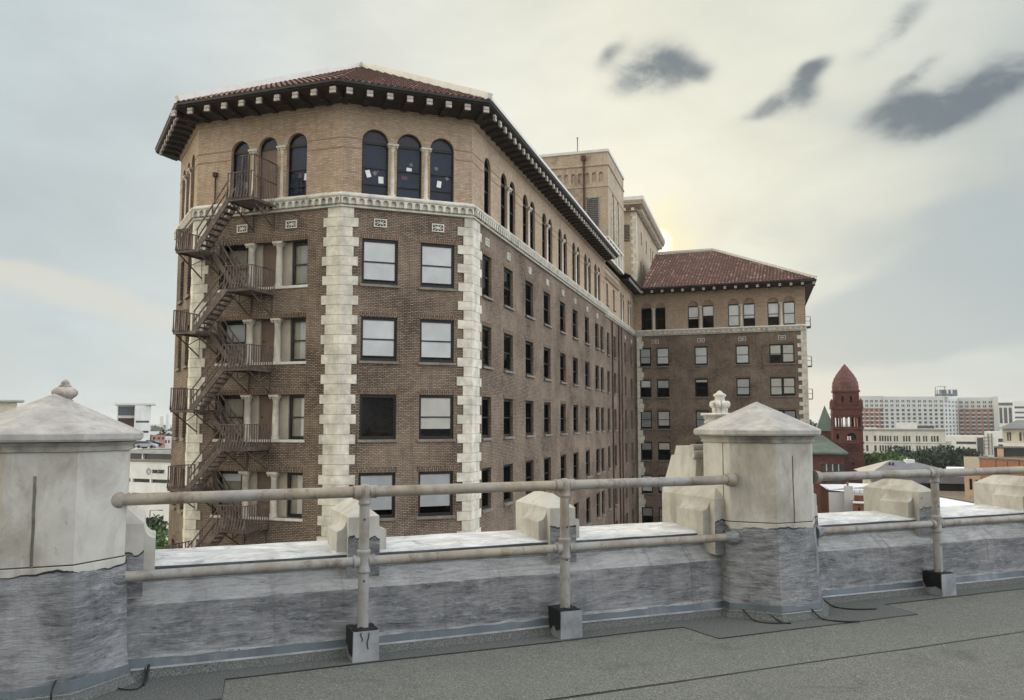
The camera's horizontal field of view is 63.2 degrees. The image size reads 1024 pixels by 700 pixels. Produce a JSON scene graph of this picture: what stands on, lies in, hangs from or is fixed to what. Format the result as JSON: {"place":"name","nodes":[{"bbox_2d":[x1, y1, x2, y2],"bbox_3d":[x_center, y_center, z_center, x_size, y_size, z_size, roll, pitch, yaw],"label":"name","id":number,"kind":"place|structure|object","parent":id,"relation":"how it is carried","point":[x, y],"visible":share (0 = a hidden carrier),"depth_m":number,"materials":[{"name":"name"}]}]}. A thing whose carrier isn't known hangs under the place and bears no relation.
{"place":"outdoors","nodes":[
{"label":"outdoors","id":0,"kind":"place"},
{"bbox_2d":[51,379,77,400],"bbox_3d":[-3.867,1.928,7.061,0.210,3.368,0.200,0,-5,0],"label":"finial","id":1,"kind":"object","parent":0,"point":[65,389],"visible":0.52,"depth_m":7.14,"materials":[{"name":"stone"}]},
{"bbox_2d":[115,403,155,448],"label":"slab tower","id":2,"kind":"structure","parent":0,"point":[137,416],"depth_m":260.63,"materials":[{"name":"concrete"}]},
{"bbox_2d":[155,61,816,548],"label":"hotel building","id":3,"kind":"structure","parent":0,"point":[471,285],"depth_m":37.49,"materials":[{"name":"brick"}]},
{"bbox_2d":[165,154,277,548],"bbox_3d":[-12.488,1.870,35.666,3.978,20.188,1.813,-2,-5,19],"label":"fire escape","id":4,"kind":"object","parent":3,"relation":"attached to","point":[250,203],"visible":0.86,"depth_m":35.52,"materials":[{"name":"paint"}]},
{"bbox_2d":[219,471,241,514],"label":"window","id":5,"kind":"structure","parent":3,"relation":"in","point":[228,475],"depth_m":36.76,"materials":[{"name":"grey glass"}]},
{"bbox_2d":[223,322,245,362],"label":"window","id":6,"kind":"structure","parent":3,"relation":"in","point":[238,328],"depth_m":37.29,"materials":[{"name":"grey glass"}]},
{"bbox_2d":[233,142,248,197],"bbox_3d":[-12.162,-7.998,37.593,0.960,2.820,0.100,-2,-5,19],"label":"arched window","id":7,"kind":"structure","parent":3,"relation":"in","point":[242,148],"depth_m":37.70,"materials":[{"name":"black glass"}]},
{"bbox_2d":[257,472,270,515],"bbox_3d":[-10.650,6.223,36.119,0.860,1.910,0.060,-2,-5,19],"label":"door","id":8,"kind":"structure","parent":3,"relation":"in","point":[264,481],"depth_m":36.15,"materials":[{"name":"paint"}]},
{"bbox_2d":[259,395,272,438],"bbox_3d":[-10.662,2.932,36.367,0.860,1.910,0.134,-2,-5,19],"label":"door","id":9,"kind":"structure","parent":3,"relation":"in","point":[266,404],"depth_m":36.42,"materials":[{"name":"paint"}]},
{"bbox_2d":[261,320,274,361],"bbox_3d":[-10.662,-0.375,36.651,0.860,1.890,0.134,-2,-5,19],"label":"door","id":10,"kind":"structure","parent":3,"relation":"in","point":[268,328],"depth_m":36.71,"materials":[{"name":"paint"}]},
{"bbox_2d":[260,138,276,198],"bbox_3d":[-10.778,-8.046,37.115,0.990,2.835,0.100,-2,-5,19],"label":"arched window","id":11,"kind":"structure","parent":3,"relation":"in","point":[268,149],"depth_m":37.13,"materials":[{"name":"brown glass"}]},
{"bbox_2d":[263,245,276,286],"bbox_3d":[-10.662,-3.708,36.938,0.860,1.980,0.134,-2,-5,19],"label":"door","id":12,"kind":"structure","parent":3,"relation":"in","point":[270,251],"depth_m":37.00,"materials":[{"name":"paint"}]},
{"bbox_2d":[287,472,302,516],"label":"window","id":13,"kind":"structure","parent":3,"relation":"in","point":[300,475],"depth_m":35.61,"materials":[{"name":"grey glass"}]},
{"bbox_2d":[289,395,303,438],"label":"window","id":14,"kind":"structure","parent":3,"relation":"in","point":[291,396],"depth_m":35.90,"materials":[{"name":"grey metal"}]},
{"bbox_2d":[288,134,306,196],"bbox_3d":[-9.358,-8.097,36.617,1.020,2.850,0.114,-2,-5,19],"label":"arched window","id":15,"kind":"structure","parent":3,"relation":"in","point":[298,144],"depth_m":36.68,"materials":[{"name":"black glass"}]},
{"bbox_2d":[291,319,305,360],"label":"window","id":16,"kind":"structure","parent":3,"relation":"in","point":[302,340],"depth_m":36.19,"materials":[{"name":"grey glass"}]},
{"bbox_2d":[293,242,307,284],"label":"window","id":17,"kind":"structure","parent":3,"relation":"in","point":[304,245],"depth_m":36.48,"materials":[{"name":"grey glass"}]},
{"bbox_2d":[361,130,387,195],"bbox_3d":[-6.010,-8.157,36.357,1.170,2.925,0.100,2,-5,-21],"label":"arched window","id":18,"kind":"structure","parent":3,"relation":"in","point":[374,143],"depth_m":36.39,"materials":[{"name":"glass"}]},
{"bbox_2d":[357,467,396,520],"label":"window","id":19,"kind":"structure","parent":3,"relation":"in","point":[384,507],"depth_m":35.22,"materials":[{"name":"white glass"}]},
{"bbox_2d":[357,389,397,441],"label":"window","id":20,"kind":"structure","parent":3,"relation":"in","point":[377,419],"depth_m":36.21,"materials":[{"name":"black glass"}]},
{"bbox_2d":[358,311,398,363],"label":"window","id":21,"kind":"structure","parent":3,"relation":"in","point":[378,335],"depth_m":35.73,"materials":[{"name":"white glass"}]},
{"bbox_2d":[360,232,399,287],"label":"window","id":22,"kind":"structure","parent":3,"relation":"in","point":[379,257],"depth_m":36.02,"materials":[{"name":"grey glass"}]},
{"bbox_2d":[397,135,420,198],"bbox_3d":[-4.582,-8.102,36.874,1.132,2.905,0.167,2,-5,-19],"label":"arched window","id":23,"kind":"structure","parent":3,"relation":"in","point":[408,151],"depth_m":36.93,"materials":[{"name":"glass"}]},
{"bbox_2d":[416,466,454,519],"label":"window","id":24,"kind":"structure","parent":3,"relation":"in","point":[431,506],"depth_m":36.09,"materials":[{"name":"grey glass"}]},
{"bbox_2d":[417,389,455,441],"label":"window","id":25,"kind":"structure","parent":3,"relation":"in","point":[435,406],"depth_m":36.37,"materials":[{"name":"white glass"}]},
{"bbox_2d":[418,314,455,365],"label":"window","id":26,"kind":"structure","parent":3,"relation":"in","point":[437,334],"depth_m":36.64,"materials":[{"name":"white glass"}]},
{"bbox_2d":[418,237,456,291],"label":"window","id":27,"kind":"structure","parent":3,"relation":"in","point":[436,260],"depth_m":36.91,"materials":[{"name":"grey glass"}]},
{"bbox_2d":[430,139,452,201],"bbox_3d":[-3.194,-8.051,37.415,1.110,2.895,0.100,2,-5,-21],"label":"arched window","id":28,"kind":"structure","parent":3,"relation":"in","point":[441,155],"depth_m":37.46,"materials":[{"name":"blue glass"}]},
{"bbox_2d":[484,159,487,214],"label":"arched window","id":29,"kind":"structure","parent":3,"relation":"in","point":[485,163],"depth_m":40.21,"materials":[{"name":"black glass"}]},
{"bbox_2d":[481,391,493,440],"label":"window","id":30,"kind":"structure","parent":3,"relation":"in","point":[485,399],"depth_m":39.23,"materials":[{"name":"black glass"}]},
{"bbox_2d":[481,462,493,513],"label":"window","id":31,"kind":"structure","parent":3,"relation":"in","point":[484,466],"depth_m":38.88,"materials":[{"name":"black glass"}]},
{"bbox_2d":[482,248,493,301],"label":"window","id":32,"kind":"structure","parent":3,"relation":"in","point":[485,261],"depth_m":40.20,"materials":[{"name":"black glass"}]},
{"bbox_2d":[482,320,493,369],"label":"window","id":33,"kind":"structure","parent":3,"relation":"in","point":[485,331],"depth_m":39.91,"materials":[{"name":"black glass"}]},
{"bbox_2d":[501,175,504,227],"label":"arched window","id":34,"kind":"structure","parent":3,"relation":"in","point":[502,178],"depth_m":42.92,"materials":[{"name":"black glass"}]},
{"bbox_2d":[503,261,514,310],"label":"window","id":35,"kind":"structure","parent":3,"relation":"in","point":[506,273],"depth_m":43.73,"materials":[{"name":"black glass"}]},
{"bbox_2d":[503,328,514,373],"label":"window","id":36,"kind":"structure","parent":3,"relation":"in","point":[506,337],"depth_m":43.45,"materials":[{"name":"black glass"}]},
{"bbox_2d":[503,394,514,438],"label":"window","id":37,"kind":"structure","parent":3,"relation":"in","point":[507,397],"depth_m":42.61,"materials":[{"name":"black glass"}]},
{"bbox_2d":[503,459,514,505],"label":"window","id":38,"kind":"structure","parent":3,"relation":"in","point":[506,463],"depth_m":42.32,"materials":[{"name":"black glass"}]},
{"bbox_2d":[523,196,525,243],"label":"arched window","id":39,"kind":"structure","parent":3,"relation":"in","point":[524,202],"depth_m":46.90,"materials":[{"name":"black glass"}]},
{"bbox_2d":[525,456,533,494],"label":"window","id":40,"kind":"structure","parent":3,"relation":"in","point":[528,463],"depth_m":46.40,"materials":[{"name":"black glass"}]},
{"bbox_2d":[525,275,535,320],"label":"window","id":41,"kind":"structure","parent":3,"relation":"in","point":[527,286],"depth_m":47.19,"materials":[{"name":"black glass"}]},
{"bbox_2d":[525,336,535,377],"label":"window","id":42,"kind":"structure","parent":3,"relation":"in","point":[528,345],"depth_m":46.93,"materials":[{"name":"black glass"}]},
{"bbox_2d":[525,396,535,437],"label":"window","id":43,"kind":"structure","parent":3,"relation":"in","point":[528,399],"depth_m":46.64,"materials":[{"name":"black glass"}]},
{"bbox_2d":[544,453,550,491],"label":"window","id":44,"kind":"structure","parent":3,"relation":"in","point":[546,456],"depth_m":50.43,"materials":[{"name":"black glass"}]},
{"bbox_2d":[543,287,552,327],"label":"window","id":45,"kind":"structure","parent":3,"relation":"in","point":[545,323],"depth_m":51.21,"materials":[{"name":"black glass"}]},
{"bbox_2d":[544,343,552,381],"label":"window","id":46,"kind":"structure","parent":3,"relation":"in","point":[546,375],"depth_m":50.93,"materials":[{"name":"black glass"}]},
{"bbox_2d":[544,398,552,435],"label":"window","id":47,"kind":"structure","parent":3,"relation":"in","point":[546,405],"depth_m":50.72,"materials":[{"name":"black glass"}]},
{"bbox_2d":[560,298,567,334],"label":"window","id":48,"kind":"structure","parent":3,"relation":"in","point":[561,305],"depth_m":55.42,"materials":[{"name":"black glass"}]},
{"bbox_2d":[560,349,567,384],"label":"window","id":49,"kind":"structure","parent":3,"relation":"in","point":[561,351],"depth_m":55.10,"materials":[{"name":"black glass"}]},
{"bbox_2d":[560,400,567,434],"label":"window","id":50,"kind":"structure","parent":3,"relation":"in","point":[562,402],"depth_m":54.76,"materials":[{"name":"black glass"}]},
{"bbox_2d":[595,304,634,523],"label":"distant window","id":51,"kind":"structure","parent":3,"relation":"in","point":[614,310],"depth_m":69.42,"materials":[{"name":"black glass"}]},
{"bbox_2d":[639,346,651,367],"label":"window","id":52,"kind":"structure","parent":3,"relation":"in","point":[645,353],"depth_m":89.29,"materials":[{"name":"grey glass"}]},
{"bbox_2d":[639,377,651,397],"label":"window","id":53,"kind":"structure","parent":3,"relation":"in","point":[645,384],"depth_m":89.13,"materials":[{"name":"black glass"}]},
{"bbox_2d":[640,408,652,429],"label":"window","id":54,"kind":"structure","parent":3,"relation":"in","point":[646,416],"depth_m":88.68,"materials":[{"name":"grey glass"}]},
{"bbox_2d":[640,440,652,460],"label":"window","id":55,"kind":"structure","parent":3,"relation":"in","point":[646,447],"depth_m":88.55,"materials":[{"name":"black glass"}]},
{"bbox_2d":[641,303,651,329],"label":"arched window","id":56,"kind":"structure","parent":3,"relation":"in","point":[646,312],"depth_m":90.33,"materials":[{"name":"black glass"}]},
{"bbox_2d":[641,473,653,494],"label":"window","id":57,"kind":"structure","parent":3,"relation":"in","point":[645,490],"depth_m":88.10,"materials":[{"name":"grey glass"}]},
{"bbox_2d":[642,505,653,522],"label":"window","id":58,"kind":"structure","parent":3,"relation":"in","point":[647,511],"depth_m":87.95,"materials":[{"name":"grey glass"}]},
{"bbox_2d":[655,303,665,329],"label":"arched window","id":59,"kind":"structure","parent":3,"relation":"in","point":[660,308],"depth_m":89.82,"materials":[{"name":"black glass"}]},
{"bbox_2d":[656,345,669,366],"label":"window","id":60,"kind":"structure","parent":3,"relation":"in","point":[662,353],"depth_m":88.64,"materials":[{"name":"grey glass"}]},
{"bbox_2d":[656,377,669,397],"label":"window","id":61,"kind":"structure","parent":3,"relation":"in","point":[663,391],"depth_m":88.47,"materials":[{"name":"black glass"}]},
{"bbox_2d":[657,408,670,429],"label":"window","id":62,"kind":"structure","parent":3,"relation":"in","point":[663,414],"depth_m":88.06,"materials":[{"name":"grey glass"}]},
{"bbox_2d":[657,440,670,460],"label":"window","id":63,"kind":"structure","parent":3,"relation":"in","point":[664,454],"depth_m":87.95,"materials":[{"name":"black glass"}]},
{"bbox_2d":[688,301,698,328],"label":"arched window","id":64,"kind":"structure","parent":3,"relation":"in","point":[693,318],"depth_m":88.01,"materials":[{"name":"white glass"}]},
{"bbox_2d":[694,344,708,365],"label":"window","id":65,"kind":"structure","parent":3,"relation":"in","point":[701,356],"depth_m":87.22,"materials":[{"name":"grey glass"}]},
{"bbox_2d":[694,376,708,397],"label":"window","id":66,"kind":"structure","parent":3,"relation":"in","point":[701,382],"depth_m":87.63,"materials":[{"name":"black glass"}]},
{"bbox_2d":[695,408,708,427],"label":"window","id":67,"kind":"structure","parent":3,"relation":"in","point":[700,420],"depth_m":86.73,"materials":[{"name":"grey glass"}]},
{"bbox_2d":[702,300,713,327],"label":"arched window","id":68,"kind":"structure","parent":3,"relation":"in","point":[708,311],"depth_m":87.52,"materials":[{"name":"white glass"}]},
{"bbox_2d":[728,299,738,326],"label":"arched window","id":69,"kind":"structure","parent":3,"relation":"in","point":[733,305],"depth_m":86.48,"materials":[{"name":"white glass"}]},
{"bbox_2d":[735,343,749,364],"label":"window","id":70,"kind":"structure","parent":3,"relation":"in","point":[742,349],"depth_m":85.74,"materials":[{"name":"grey glass"}]},
{"bbox_2d":[735,376,750,397],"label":"window","id":71,"kind":"structure","parent":3,"relation":"in","point":[742,382],"depth_m":85.47,"materials":[{"name":"grey glass"}]},
{"bbox_2d":[743,298,754,325],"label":"arched window","id":72,"kind":"structure","parent":3,"relation":"in","point":[748,304],"depth_m":86.02,"materials":[{"name":"white glass"}]},
{"bbox_2d":[767,297,778,324],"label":"arched window","id":73,"kind":"structure","parent":3,"relation":"in","point":[773,307],"depth_m":85.16,"materials":[{"name":"white glass"}]},
{"bbox_2d":[768,341,795,364],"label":"window","id":74,"kind":"structure","parent":3,"relation":"in","point":[779,352],"depth_m":84.37,"materials":[{"name":"white glass"}]},
{"bbox_2d":[769,375,796,396],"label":"window","id":75,"kind":"structure","parent":3,"relation":"in","point":[780,385],"depth_m":84.11,"materials":[{"name":"grey glass"}]},
{"bbox_2d":[783,296,794,324],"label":"arched window","id":76,"kind":"structure","parent":3,"relation":"in","point":[788,302],"depth_m":84.56,"materials":[{"name":"white glass"}]},
{"bbox_2d":[150,424,849,428],"bbox_3d":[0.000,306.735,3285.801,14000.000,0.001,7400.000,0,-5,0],"label":"ground","id":77,"kind":"structure","parent":0,"point":[157,425],"depth_m":5096.33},
{"bbox_2d":[0,400,24,412],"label":"flat office","id":78,"kind":"structure","parent":77,"relation":"on","point":[6,405],"depth_m":244.79,"materials":[{"name":"concrete"}]},
{"bbox_2d":[90,577,1023,699],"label":"roof deck","id":79,"kind":"structure","parent":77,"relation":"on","point":[966,642],"depth_m":5.27,"materials":[{"name":"concrete"}]},
{"bbox_2d":[0,394,143,699],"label":"parapet pier","id":80,"kind":"structure","parent":79,"relation":"on","point":[64,470],"depth_m":4.60,"materials":[{"name":"concrete"}]},
{"bbox_2d":[125,485,724,670],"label":"parapet wall","id":81,"kind":"structure","parent":79,"relation":"on","point":[191,621],"depth_m":5.76,"materials":[{"name":"grey concrete"}]},
{"bbox_2d":[111,472,739,662],"bbox_3d":[-0.302,1.464,5.734,4.499,1.124,0.211,2,-5,-23],"label":"pipe railing","id":82,"kind":"object","parent":79,"relation":"on","point":[564,620],"visible":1,"depth_m":5.53,"materials":[{"name":"metal"}]},
{"bbox_2d":[662,402,828,621],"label":"parapet pier","id":83,"kind":"structure","parent":79,"relation":"on","point":[770,559],"depth_m":6.58,"materials":[{"name":"stone"}]},
{"bbox_2d":[813,466,1023,596],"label":"pipe railing","id":84,"kind":"object","parent":79,"relation":"on","point":[938,580],"visible":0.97,"depth_m":7.40,"materials":[{"name":"metal"}]},
{"bbox_2d":[814,475,1023,597],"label":"parapet wall","id":85,"kind":"structure","parent":79,"relation":"on","point":[870,562],"depth_m":7.70,"materials":[{"name":"grey concrete"}]},
{"bbox_2d":[812,364,864,512],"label":"courthouse","id":86,"kind":"structure","parent":77,"relation":"on","point":[840,448],"depth_m":189.18,"materials":[{"name":"red brick"}]},
{"bbox_2d":[853,495,863,510],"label":"brick annex","id":87,"kind":"object","parent":77,"relation":"on","point":[858,502],"visible":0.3,"depth_m":65.16,"materials":[{"name":"brick"}]},
{"bbox_2d":[864,451,903,465],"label":"tree","id":88,"kind":"object","parent":77,"relation":"on","point":[874,458],"visible":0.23,"depth_m":200.70,"materials":[{"name":"green plant"}]},
{"bbox_2d":[863,422,945,453],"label":"historic block","id":89,"kind":"structure","parent":77,"relation":"on","point":[912,436],"depth_m":371.75,"materials":[{"name":"concrete"}]},
{"bbox_2d":[885,445,938,467],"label":"tree","id":90,"kind":"object","parent":77,"relation":"on","point":[901,449],"visible":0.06,"depth_m":221.75,"materials":[{"name":"green plant"}]},
{"bbox_2d":[854,386,999,446],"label":"long hotel","id":91,"kind":"structure","parent":77,"relation":"on","point":[966,416],"depth_m":601.41,"materials":[{"name":"white concrete"}]},
{"bbox_2d":[862,400,882,427],"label":"room window","id":92,"kind":"structure","parent":91,"relation":"in","point":[881,418],"depth_m":598.54,"materials":[{"name":"grey glass"}]},
{"bbox_2d":[885,400,942,427],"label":"room window","id":93,"kind":"structure","parent":91,"relation":"in","point":[892,418],"depth_m":599.86,"materials":[{"name":"grey glass"}]},
{"bbox_2d":[959,401,992,434],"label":"room window","id":94,"kind":"structure","parent":91,"relation":"in","point":[960,402],"depth_m":633.73,"materials":[{"name":"grey glass"}]},
{"bbox_2d":[899,447,957,468],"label":"tree","id":95,"kind":"object","parent":77,"relation":"on","point":[939,460],"visible":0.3,"depth_m":218.25,"materials":[{"name":"green plant"}]},
{"bbox_2d":[932,444,980,467],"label":"tree","id":96,"kind":"object","parent":77,"relation":"on","point":[967,452],"visible":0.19,"depth_m":221.05,"materials":[{"name":"green plant"}]},
{"bbox_2d":[945,435,984,455],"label":"office block","id":97,"kind":"structure","parent":77,"relation":"on","point":[975,442],"depth_m":412.83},
{"bbox_2d":[947,450,988,466],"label":"tree","id":98,"kind":"object","parent":77,"relation":"on","point":[960,463],"visible":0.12,"depth_m":218.89,"materials":[{"name":"green plant"}]},
{"bbox_2d":[982,431,1002,456],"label":"white office","id":99,"kind":"structure","parent":77,"relation":"on","point":[993,439],"depth_m":396.14,"materials":[{"name":"concrete"}]},
{"bbox_2d":[964,456,1023,500],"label":"brick shop","id":100,"kind":"structure","parent":77,"relation":"on","point":[978,462],"depth_m":128.64,"materials":[{"name":"brick"}]},
{"bbox_2d":[994,446,1023,456],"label":"dark shop","id":101,"kind":"structure","parent":77,"relation":"on","point":[1008,451],"depth_m":211.75,"materials":[{"name":"grey glass"}]},
{"bbox_2d":[1013,401,1023,420],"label":"striped office","id":102,"kind":"structure","parent":77,"relation":"on","point":[1018,407],"depth_m":557.07,"materials":[{"name":"white concrete"}]},
{"bbox_2d":[0,0,1023,423],"label":"sky","id":103,"kind":"structure","parent":0,"point":[872,149],"materials":[{"name":"grey"}]},
{"bbox_2d":[700,390,729,423],"bbox_3d":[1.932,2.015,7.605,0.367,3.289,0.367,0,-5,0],"label":"stone urn","id":104,"kind":"object","parent":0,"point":[719,405],"visible":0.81,"depth_m":7.67,"materials":[{"name":"white stone"}]},
{"bbox_2d":[820,482,867,512],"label":"stucco house","id":105,"kind":"structure","parent":0,"point":[836,497],"depth_m":69.07,"materials":[{"name":"paint"}]},
{"bbox_2d":[854,458,964,499],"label":"hipped house","id":106,"kind":"structure","parent":0,"point":[953,486],"depth_m":146.58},
{"bbox_2d":[919,483,964,490],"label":"window","id":107,"kind":"structure","parent":106,"relation":"in","point":[953,487],"depth_m":145.71,"materials":[{"name":"black glass"}]},
{"bbox_2d":[940,496,973,506],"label":"sloped shed","id":108,"kind":"structure","parent":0,"point":[945,501],"depth_m":60.06,"materials":[{"name":"metal"}]},
{"bbox_2d":[998,403,1013,430],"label":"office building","id":109,"kind":"structure","parent":0,"point":[1005,413],"depth_m":695.35,"materials":[{"name":"white concrete"}]},
{"bbox_2d":[998,420,1023,445],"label":"building","id":110,"kind":"structure","parent":0,"point":[1013,433],"depth_m":257.38,"materials":[{"name":"beige paint"}]},
{"label":"parking lot","id":111,"kind":"structure","parent":0,"visible":0},
{"bbox_2d":[129,448,170,539],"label":"parking garage","id":112,"kind":"structure","parent":111,"relation":"on","point":[148,470],"depth_m":162.82,"materials":[{"name":"concrete"}]},
{"bbox_2d":[145,454,170,459],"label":"window","id":113,"kind":"structure","parent":112,"relation":"in","point":[147,456],"depth_m":162.95,"materials":[{"name":"grey glass"}]},
{"bbox_2d":[146,513,168,539],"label":"tree","id":114,"kind":"object","parent":111,"relation":"on","point":[155,520],"visible":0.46,"depth_m":147.04,"materials":[{"name":"green plant"}]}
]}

